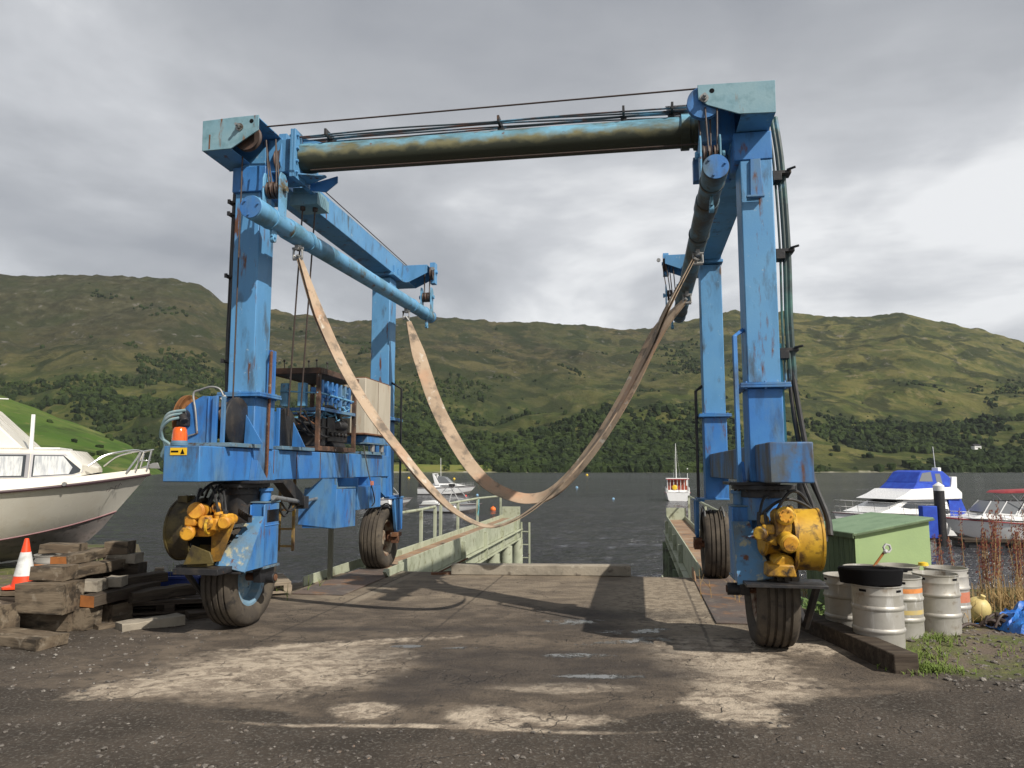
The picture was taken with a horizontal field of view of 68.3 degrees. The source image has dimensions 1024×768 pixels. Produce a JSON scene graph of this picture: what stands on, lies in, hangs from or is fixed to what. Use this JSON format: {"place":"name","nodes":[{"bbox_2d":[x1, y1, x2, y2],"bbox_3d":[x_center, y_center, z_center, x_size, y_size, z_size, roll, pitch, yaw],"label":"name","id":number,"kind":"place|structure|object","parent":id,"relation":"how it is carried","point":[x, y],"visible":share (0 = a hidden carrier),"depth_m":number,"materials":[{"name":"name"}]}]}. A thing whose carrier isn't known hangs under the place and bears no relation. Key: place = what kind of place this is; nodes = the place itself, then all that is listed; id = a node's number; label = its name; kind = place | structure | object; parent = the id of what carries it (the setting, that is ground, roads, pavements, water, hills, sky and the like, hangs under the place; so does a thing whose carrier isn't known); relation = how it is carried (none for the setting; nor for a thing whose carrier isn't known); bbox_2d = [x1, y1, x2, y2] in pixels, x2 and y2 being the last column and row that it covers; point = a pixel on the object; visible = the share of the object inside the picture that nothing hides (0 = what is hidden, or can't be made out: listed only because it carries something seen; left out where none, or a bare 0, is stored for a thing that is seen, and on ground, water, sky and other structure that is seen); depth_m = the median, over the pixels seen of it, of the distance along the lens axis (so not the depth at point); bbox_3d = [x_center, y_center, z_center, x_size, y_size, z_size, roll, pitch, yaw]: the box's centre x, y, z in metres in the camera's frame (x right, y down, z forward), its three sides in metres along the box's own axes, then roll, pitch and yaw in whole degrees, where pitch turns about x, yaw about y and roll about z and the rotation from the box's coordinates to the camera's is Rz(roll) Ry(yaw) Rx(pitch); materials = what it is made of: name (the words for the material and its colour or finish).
{"place":"outdoors","nodes":[
{"label":"outdoors","id":0,"kind":"place"},
{"bbox_2d":[0,395,162,474],"bbox_3d":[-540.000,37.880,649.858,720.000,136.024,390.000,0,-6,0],"label":"green hill","id":1,"kind":"structure","parent":0,"point":[59,433],"depth_m":601.53,"materials":[{"name":"green plant"}]},
{"bbox_2d":[46,419,147,470],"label":"scrub","id":2,"kind":"object","parent":1,"relation":"on","point":[103,451],"visible":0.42,"depth_m":570.12,"materials":[{"name":"green plant"}]},
{"bbox_2d":[394,464,493,471],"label":"meadow","id":3,"kind":"structure","parent":0,"point":[435,468],"depth_m":850.96,"materials":[{"name":"green plant"}]},
{"bbox_2d":[442,463,449,469],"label":"tree","id":4,"kind":"object","parent":3,"relation":"on","point":[446,465],"visible":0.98,"depth_m":838.70,"materials":[{"name":"green plant"}]},
{"bbox_2d":[482,461,490,470],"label":"tree","id":5,"kind":"object","parent":3,"relation":"on","point":[488,464],"visible":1,"depth_m":846.60,"materials":[{"name":"green plant"}]},
{"bbox_2d":[0,544,1023,767],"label":"ground","id":6,"kind":"structure","parent":0,"point":[598,643],"depth_m":5.33,"materials":[{"name":"grey asphalt"}]},
{"bbox_2d":[0,596,14,601],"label":"timber baulk","id":7,"kind":"object","parent":6,"relation":"on","point":[9,599],"visible":0.06,"depth_m":7.35,"materials":[{"name":"brown wood"}]},
{"bbox_2d":[0,585,14,596],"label":"timber baulk","id":8,"kind":"object","parent":7,"relation":"on","point":[6,593],"visible":0.28,"depth_m":7.39,"materials":[{"name":"brown wood"}]},
{"bbox_2d":[1,538,33,589],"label":"traffic cone","id":9,"kind":"object","parent":8,"relation":"on","point":[23,566],"visible":0.74,"depth_m":7.53,"materials":[{"name":"orange plastic"}]},
{"bbox_2d":[0,600,19,628],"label":"timber baulk","id":10,"kind":"object","parent":6,"relation":"on","point":[9,616],"visible":0.59,"depth_m":7.04,"materials":[{"name":"brown wood"}]},
{"bbox_2d":[0,627,69,651],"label":"timber baulk","id":11,"kind":"object","parent":6,"relation":"on","point":[17,638],"visible":0.97,"depth_m":6.61,"materials":[{"name":"brown wood"}]},
{"bbox_2d":[33,553,57,565],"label":"timber baulk","id":12,"kind":"object","parent":6,"relation":"on","point":[41,559],"visible":0.2,"depth_m":8.15,"materials":[{"name":"wood"}]},
{"bbox_2d":[38,542,87,553],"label":"timber baulk","id":13,"kind":"object","parent":12,"relation":"on","point":[55,547],"visible":0.86,"depth_m":8.19,"materials":[{"name":"wood"}]},
{"bbox_2d":[20,611,73,631],"bbox_3d":[-4.489,2.299,7.388,0.533,0.204,0.316,-1,-6,6],"label":"timber baulk","id":14,"kind":"object","parent":6,"relation":"on","point":[58,623],"visible":0.34,"depth_m":7.24,"materials":[{"name":"brown wood"}]},
{"bbox_2d":[15,579,84,614],"bbox_3d":[-4.451,2.046,7.274,0.471,0.294,0.352,0,-6,4],"label":"timber baulk","id":15,"kind":"object","parent":14,"relation":"on","point":[47,597],"visible":0.86,"depth_m":7.12,"materials":[{"name":"brown wood"}]},
{"bbox_2d":[29,564,78,581],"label":"timber baulk","id":16,"kind":"object","parent":15,"relation":"on","point":[56,572],"visible":1,"depth_m":7.27,"materials":[{"name":"brown wood"}]},
{"bbox_2d":[0,398,159,563],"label":"cabin cruiser","id":17,"kind":"object","parent":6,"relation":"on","point":[58,495],"visible":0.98,"depth_m":11.58,"materials":[{"name":"paint"}]},
{"bbox_2d":[71,606,102,630],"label":"timber baulk","id":18,"kind":"object","parent":6,"relation":"on","point":[86,618],"visible":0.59,"depth_m":7.28,"materials":[{"name":"wood"}]},
{"bbox_2d":[74,573,103,579],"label":"timber baulk","id":19,"kind":"object","parent":6,"relation":"on","point":[94,576],"depth_m":8.22,"materials":[{"name":"brown wood"}]},
{"bbox_2d":[70,558,128,579],"bbox_3d":[-4.460,1.957,8.002,0.216,0.122,1.164,-1,-6,6],"label":"timber baulk","id":20,"kind":"object","parent":19,"relation":"on","point":[99,567],"visible":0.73,"depth_m":8.03,"materials":[{"name":"brown wood"}]},
{"bbox_2d":[50,547,105,563],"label":"timber baulk","id":21,"kind":"object","parent":20,"relation":"on","point":[85,556],"visible":0.81,"depth_m":7.96,"materials":[{"name":"brown wood"}]},
{"bbox_2d":[93,621,117,629],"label":"timber baulk","id":22,"kind":"object","parent":6,"relation":"on","point":[99,626],"visible":0.49,"depth_m":7.34,"materials":[{"name":"brown wood"}]},
{"bbox_2d":[101,600,132,621],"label":"timber baulk","id":23,"kind":"object","parent":6,"relation":"on","point":[116,611],"visible":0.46,"depth_m":7.67,"materials":[{"name":"brown wood"}]},
{"bbox_2d":[115,613,184,631],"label":"wooden beam","id":24,"kind":"structure","parent":6,"relation":"on","point":[171,620],"depth_m":7.38,"materials":[{"name":"wood"}]},
{"bbox_2d":[132,591,201,614],"bbox_3d":[-3.719,2.393,8.332,1.020,0.137,0.805,2,-7,-16],"label":"pallet","id":25,"kind":"object","parent":6,"relation":"on","point":[171,604],"visible":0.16,"depth_m":7.98,"materials":[{"name":"brown wood"}]},
{"bbox_2d":[123,583,195,603],"bbox_3d":[-3.779,2.244,8.116,0.216,0.117,0.728,-4,-8,34],"label":"timber baulk","id":26,"kind":"object","parent":25,"relation":"on","point":[152,593],"visible":0.91,"depth_m":8.03,"materials":[{"name":"brown wood"}]},
{"bbox_2d":[80,581,160,607],"bbox_3d":[-4.032,2.171,7.816,0.164,0.126,1.010,-1,-7,11],"label":"timber baulk","id":27,"kind":"object","parent":26,"relation":"on","point":[96,599],"visible":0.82,"depth_m":7.59,"materials":[{"name":"brown wood"}]},
{"bbox_2d":[84,578,107,591],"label":"timber baulk","id":28,"kind":"object","parent":27,"relation":"on","point":[96,585],"visible":0.8,"depth_m":7.51,"materials":[{"name":"wood"}]},
{"bbox_2d":[107,575,127,587],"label":"timber baulk","id":29,"kind":"object","parent":27,"relation":"on","point":[117,581],"visible":0.9,"depth_m":7.78,"materials":[{"name":"wood"}]},
{"bbox_2d":[156,603,203,610],"bbox_3d":[-3.499,2.446,8.628,1.020,0.137,0.805,3,-7,-24],"label":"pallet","id":30,"kind":"object","parent":6,"relation":"on","point":[159,607],"visible":0.03,"depth_m":8.18,"materials":[{"name":"brown wood"}]},
{"bbox_2d":[161,572,200,585],"bbox_3d":[-4.050,2.399,9.038,0.664,0.243,0.468,1,-7,-10],"label":"plastic crate","id":31,"kind":"object","parent":6,"relation":"on","point":[176,579],"visible":0.12,"depth_m":8.85,"materials":[{"name":"blue plastic"}]},
{"bbox_2d":[154,567,163,570],"bbox_3d":[-4.150,2.211,8.878,0.100,0.100,0.120,3,-7,-23],"label":"wood offcut","id":32,"kind":"object","parent":31,"relation":"on","point":[159,568],"visible":0.45,"depth_m":8.84,"materials":[{"name":"brown wood"}]},
{"bbox_2d":[185,609,208,619],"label":"timber baulk","id":33,"kind":"object","parent":6,"relation":"on","point":[195,614],"visible":0.38,"depth_m":7.84,"materials":[{"name":"brown wood"}]},
{"bbox_2d":[273,573,291,593],"bbox_3d":[-3.359,2.537,9.523,1.020,0.137,0.805,3,-7,-24],"label":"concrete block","id":34,"kind":"object","parent":6,"relation":"on","point":[283,580],"visible":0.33,"depth_m":9.36,"materials":[{"name":"beige concrete"}]},
{"bbox_2d":[291,558,403,595],"bbox_3d":[-2.241,2.730,10.836,0.880,0.149,3.000,-1,-7,9],"label":"runway plate","id":35,"kind":"object","parent":6,"relation":"on","point":[346,583],"visible":0.89,"depth_m":10.57,"materials":[{"name":"green paint"}]},
{"bbox_2d":[431,557,467,574],"bbox_3d":[-0.928,2.718,11.274,0.556,0.231,0.162,1,-6,-6],"label":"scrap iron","id":36,"kind":"object","parent":6,"relation":"on","point":[442,572],"visible":0.74,"depth_m":11.19,"materials":[{"name":"metal"}]},
{"bbox_2d":[0,604,1023,767],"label":"loose stones","id":37,"kind":"object","parent":6,"relation":"on","point":[948,678],"visible":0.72,"depth_m":4.60,"materials":[{"name":"grey gravel"}]},
{"bbox_2d":[451,563,630,575],"bbox_3d":[0.420,2.748,11.182,2.640,0.150,0.220,0,-6,3],"label":"stop baulk","id":38,"kind":"object","parent":6,"relation":"on","point":[534,569],"visible":1,"depth_m":11.08,"materials":[{"name":"concrete"}]},
{"bbox_2d":[167,562,1023,677],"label":"green grass","id":39,"kind":"structure","parent":6,"relation":"on","point":[929,667],"depth_m":6.26,"materials":[{"name":"green plant"}]},
{"bbox_2d":[692,567,746,623],"bbox_3d":[2.675,2.535,9.247,0.680,0.140,3.430,-1,-7,9],"label":"runway plate","id":40,"kind":"object","parent":6,"relation":"on","point":[723,607],"visible":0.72,"depth_m":8.81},
{"bbox_2d":[159,80,832,647],"bbox_3d":[0.069,0.059,9.445,6.132,5.112,6.304,-1,-7,9],"label":"boat hoist","id":41,"kind":"object","parent":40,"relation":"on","point":[723,130],"visible":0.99,"depth_m":7.55,"materials":[{"name":"blue paint"}]},
{"bbox_2d":[292,244,703,527],"bbox_3d":[-0.125,0.003,7.905,4.396,2.962,0.160,0,-6,-3],"label":"lifting sling","id":42,"kind":"object","parent":41,"relation":"hanging from","point":[339,359],"visible":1,"depth_m":7.84,"materials":[{"name":"beige fabric"}]},
{"bbox_2d":[402,291,691,503],"bbox_3d":[0.344,0.202,10.698,4.454,2.965,0.193,-3,-7,24],"label":"lifting sling","id":43,"kind":"object","parent":41,"relation":"hanging from","point":[477,473],"visible":0.94,"depth_m":10.81,"materials":[{"name":"beige fabric"}]},
{"bbox_2d":[801,597,824,615],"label":"weeds","id":44,"kind":"object","parent":6,"relation":"on","point":[804,604],"visible":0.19,"depth_m":7.70,"materials":[{"name":"green plant"}]},
{"bbox_2d":[823,571,852,626],"bbox_3d":[3.160,2.081,7.111,0.414,0.562,0.414,-2,-7,21],"label":"beer keg","id":45,"kind":"object","parent":6,"relation":"on","point":[838,599],"visible":0.42,"depth_m":6.99,"materials":[{"name":"metal"}]},
{"bbox_2d":[692,570,1023,627],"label":"dry grass","id":46,"kind":"structure","parent":6,"relation":"on","point":[1007,599],"depth_m":8.29,"materials":[{"name":"brown plant"}]},
{"bbox_2d":[800,608,918,674],"bbox_3d":[2.945,2.282,6.807,0.200,0.195,2.100,0,-6,-4],"label":"kerb timber","id":47,"kind":"object","parent":6,"relation":"on","point":[893,658],"visible":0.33,"depth_m":6.21,"materials":[{"name":"brown wood"}]},
{"bbox_2d":[843,564,884,566],"bbox_3d":[3.620,2.151,7.727,0.414,0.562,0.414,4,-7,-28],"label":"beer keg","id":48,"kind":"object","parent":6,"relation":"on","point":[863,564],"visible":0.05,"depth_m":7.92,"materials":[{"name":"metal"}]},
{"bbox_2d":[873,543,891,565],"bbox_3d":[3.746,1.935,7.843,0.520,0.534,0.061,2,-7,-16],"label":"spade","id":49,"kind":"object","parent":48,"relation":"in","point":[885,551],"visible":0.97,"depth_m":7.90,"materials":[{"name":"grey metal"}]},
{"bbox_2d":[807,512,934,602],"bbox_3d":[4.060,2.027,8.691,0.998,1.024,1.097,1,-7,-10],"label":"storage bin","id":50,"kind":"object","parent":6,"relation":"on","point":[863,538],"visible":0.36,"depth_m":8.28,"materials":[{"name":"green metal"}]},
{"bbox_2d":[851,584,905,648],"bbox_3d":[3.170,2.016,6.535,0.428,0.562,0.428,1,-7,-11],"label":"beer keg","id":51,"kind":"object","parent":6,"relation":"on","point":[877,611],"visible":0.79,"depth_m":6.37,"materials":[{"name":"metal"}]},
{"bbox_2d":[837,565,912,585],"bbox_3d":[3.225,1.678,6.627,0.721,0.135,0.524,4,-10,-17],"label":"rubber trough","id":52,"kind":"object","parent":51,"relation":"on","point":[871,575],"visible":1,"depth_m":6.40,"materials":[{"name":"black rubber"}]},
{"bbox_2d":[877,562,919,573],"bbox_3d":[4.020,2.162,7.827,0.414,0.562,0.414,-4,-8,31],"label":"beer keg","id":53,"kind":"object","parent":6,"relation":"on","point":[914,567],"visible":0.13,"depth_m":7.96,"materials":[{"name":"metal"}]},
{"bbox_2d":[902,574,924,638],"bbox_3d":[3.600,2.070,7.012,0.414,0.562,0.414,-5,-8,38],"label":"beer keg","id":54,"kind":"object","parent":6,"relation":"on","point":[913,599],"visible":0.3,"depth_m":6.83,"materials":[{"name":"metal"}]},
{"bbox_2d":[911,570,962,634],"bbox_3d":[4.060,2.092,7.211,0.414,0.562,0.414,1,-6,-6],"label":"beer keg","id":55,"kind":"object","parent":6,"relation":"on","point":[942,601],"visible":0.79,"depth_m":7.05,"materials":[{"name":"metal"}]},
{"bbox_2d":[923,565,971,626],"bbox_3d":[4.400,2.139,7.628,0.414,0.562,0.414,4,-7,-30],"label":"beer keg","id":56,"kind":"object","parent":6,"relation":"on","point":[962,572],"visible":0.27,"depth_m":7.47,"materials":[{"name":"metal"}]},
{"bbox_2d":[918,562,928,565],"bbox_3d":[4.250,1.856,7.801,0.099,0.040,0.099,0,-6,0],"label":"yellow cap","id":57,"kind":"object","parent":56,"relation":"on","point":[922,563],"visible":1,"depth_m":7.77,"materials":[{"name":"yellow plastic"}]},
{"bbox_2d":[931,501,1023,609],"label":"dock plants","id":58,"kind":"object","parent":6,"relation":"on","point":[997,564],"visible":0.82,"depth_m":8.61,"materials":[{"name":"brown plant"}]},
{"bbox_2d":[970,594,991,621],"bbox_3d":[4.783,2.299,7.744,0.244,0.295,0.244,11,17,1],"label":"mooring float","id":59,"kind":"object","parent":6,"relation":"on","point":[982,605],"visible":0.72,"depth_m":7.66,"materials":[{"name":"yellow plastic"}]},
{"bbox_2d":[962,612,1014,629],"bbox_3d":[4.788,2.288,7.263,0.891,0.154,0.566,5,-8,-35],"label":"rope heap","id":60,"kind":"object","parent":6,"relation":"on","point":[996,620],"visible":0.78,"depth_m":7.33,"materials":[{"name":"fabric"}]},
{"bbox_2d":[976,600,1023,633],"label":"tarpaulin","id":61,"kind":"object","parent":6,"relation":"on","point":[1016,613],"visible":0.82,"depth_m":7.23,"materials":[{"name":"blue plastic"}]},
{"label":"timber baulk","id":62,"kind":"object","parent":6,"relation":"on","visible":0},
{"bbox_2d":[79,561,146,576],"bbox_3d":[-4.581,2.136,8.594,0.710,0.201,0.315,1,-7,-8],"label":"timber baulk","id":63,"kind":"object","parent":62,"relation":"on","point":[137,568],"visible":0.14,"depth_m":8.49,"materials":[{"name":"brown wood"}]},
{"bbox_2d":[103,552,143,563],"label":"timber baulk","id":64,"kind":"object","parent":63,"relation":"on","point":[134,558],"visible":0.6,"depth_m":8.44,"materials":[{"name":"wood"}]},
{"bbox_2d":[104,540,135,554],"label":"timber baulk","id":65,"kind":"object","parent":64,"relation":"on","point":[119,547],"visible":1,"depth_m":8.44,"materials":[{"name":"brown wood"}]},
{"bbox_2d":[103,570,167,588],"bbox_3d":[-4.101,2.138,8.252,0.216,0.119,0.635,-4,-8,33],"label":"timber baulk","id":66,"kind":"object","parent":62,"relation":"on","point":[159,575],"visible":0.52,"depth_m":8.29,"materials":[{"name":"brown wood"}]},
{"bbox_2d":[0,274,1023,472],"bbox_3d":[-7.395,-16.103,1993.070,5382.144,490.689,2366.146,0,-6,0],"label":"hillside","id":67,"kind":"structure","parent":0,"point":[62,318],"depth_m":1557.92,"materials":[{"name":"green plant"}]},
{"bbox_2d":[0,283,1023,472],"bbox_3d":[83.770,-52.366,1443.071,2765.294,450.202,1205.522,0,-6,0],"label":"woodland","id":68,"kind":"object","parent":67,"relation":"on","point":[533,449],"visible":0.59,"depth_m":1049.04,"materials":[{"name":"green plant"}]},
{"bbox_2d":[971,444,981,449],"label":"cottage","id":69,"kind":"structure","parent":67,"relation":"on","point":[974,446],"depth_m":1034.37,"materials":[{"name":"white paint"}]},
{"bbox_2d":[0,0,1023,341],"label":"sky","id":70,"kind":"structure","parent":0,"point":[901,122],"materials":[{"name":"grey"}]},
{"bbox_2d":[348,570,682,577],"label":"quay wall","id":71,"kind":"structure","parent":0,"point":[416,571],"depth_m":11.61,"materials":[{"name":"concrete"}]},
{"bbox_2d":[84,473,1023,588],"bbox_3d":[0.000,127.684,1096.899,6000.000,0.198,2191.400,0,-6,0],"label":"water","id":72,"kind":"structure","parent":0,"point":[589,520],"depth_m":57.83,"materials":[{"name":"grey liquid"}]},
{"bbox_2d":[380,487,411,505],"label":"ski boat","id":73,"kind":"object","parent":72,"relation":"on","point":[389,501],"visible":0.22,"depth_m":75.57,"materials":[{"name":"paint"}]},
{"bbox_2d":[327,496,529,579],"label":"pier","id":74,"kind":"structure","parent":72,"relation":"in","point":[473,543],"depth_m":16.76,"materials":[{"name":"green paint"}]},
{"bbox_2d":[417,473,474,494],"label":"motor cruiser","id":75,"kind":"object","parent":72,"relation":"on","point":[441,484],"visible":0.74,"depth_m":109.60,"materials":[{"name":"paint"}]},
{"bbox_2d":[419,484,481,512],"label":"ski boat","id":76,"kind":"object","parent":72,"relation":"on","point":[466,507],"visible":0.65,"depth_m":63.92,"materials":[{"name":"paint"}]},
{"bbox_2d":[665,443,689,500],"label":"launch","id":77,"kind":"object","parent":72,"relation":"on","point":[676,489],"visible":0.92,"depth_m":88.06,"materials":[{"name":"paint"}]},
{"bbox_2d":[661,495,730,577],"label":"pier","id":78,"kind":"structure","parent":72,"relation":"in","point":[681,556],"depth_m":17.82,"materials":[{"name":"green paint"}]},
{"bbox_2d":[797,483,806,507],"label":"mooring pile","id":79,"kind":"object","parent":72,"relation":"in","point":[800,488],"depth_m":45.32,"materials":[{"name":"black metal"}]},
{"bbox_2d":[831,447,966,538],"bbox_3d":[20.682,6.000,40.395,9.845,5.352,3.352,3,-7,-25],"label":"motor cruiser","id":80,"kind":"object","parent":72,"relation":"on","point":[904,492],"visible":0.45,"depth_m":39.98,"materials":[{"name":"paint"}]},
{"bbox_2d":[933,482,947,545],"bbox_3d":[20.500,6.968,36.045,0.503,4.550,0.503,0,-6,0],"label":"mooring pile","id":81,"kind":"object","parent":72,"relation":"in","point":[939,494],"visible":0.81,"depth_m":35.95,"materials":[{"name":"black metal"}]},
{"bbox_2d":[946,489,1023,546],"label":"motor cruiser","id":82,"kind":"object","parent":72,"relation":"on","point":[972,522],"visible":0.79,"depth_m":35.58,"materials":[{"name":"paint"}]},
{"bbox_2d":[947,536,1023,547],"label":"pontoon","id":83,"kind":"object","parent":72,"relation":"on","point":[969,542],"visible":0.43,"depth_m":34.97,"materials":[{"name":"black metal"}]},
{"bbox_2d":[394,471,1023,472],"bbox_3d":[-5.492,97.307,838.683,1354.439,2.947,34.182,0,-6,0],"label":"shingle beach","id":84,"kind":"structure","parent":0,"point":[527,472],"depth_m":837.23,"materials":[{"name":"grey gravel"}]},
{"bbox_2d":[918,506,938,537],"bbox_3d":[19.750,6.542,35.792,0.700,1.500,0.400,0,-6,0],"label":"dock locker","id":85,"kind":"object","parent":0,"point":[927,511],"visible":0.64,"depth_m":35.63,"materials":[{"name":"blue plastic"}]}
]}

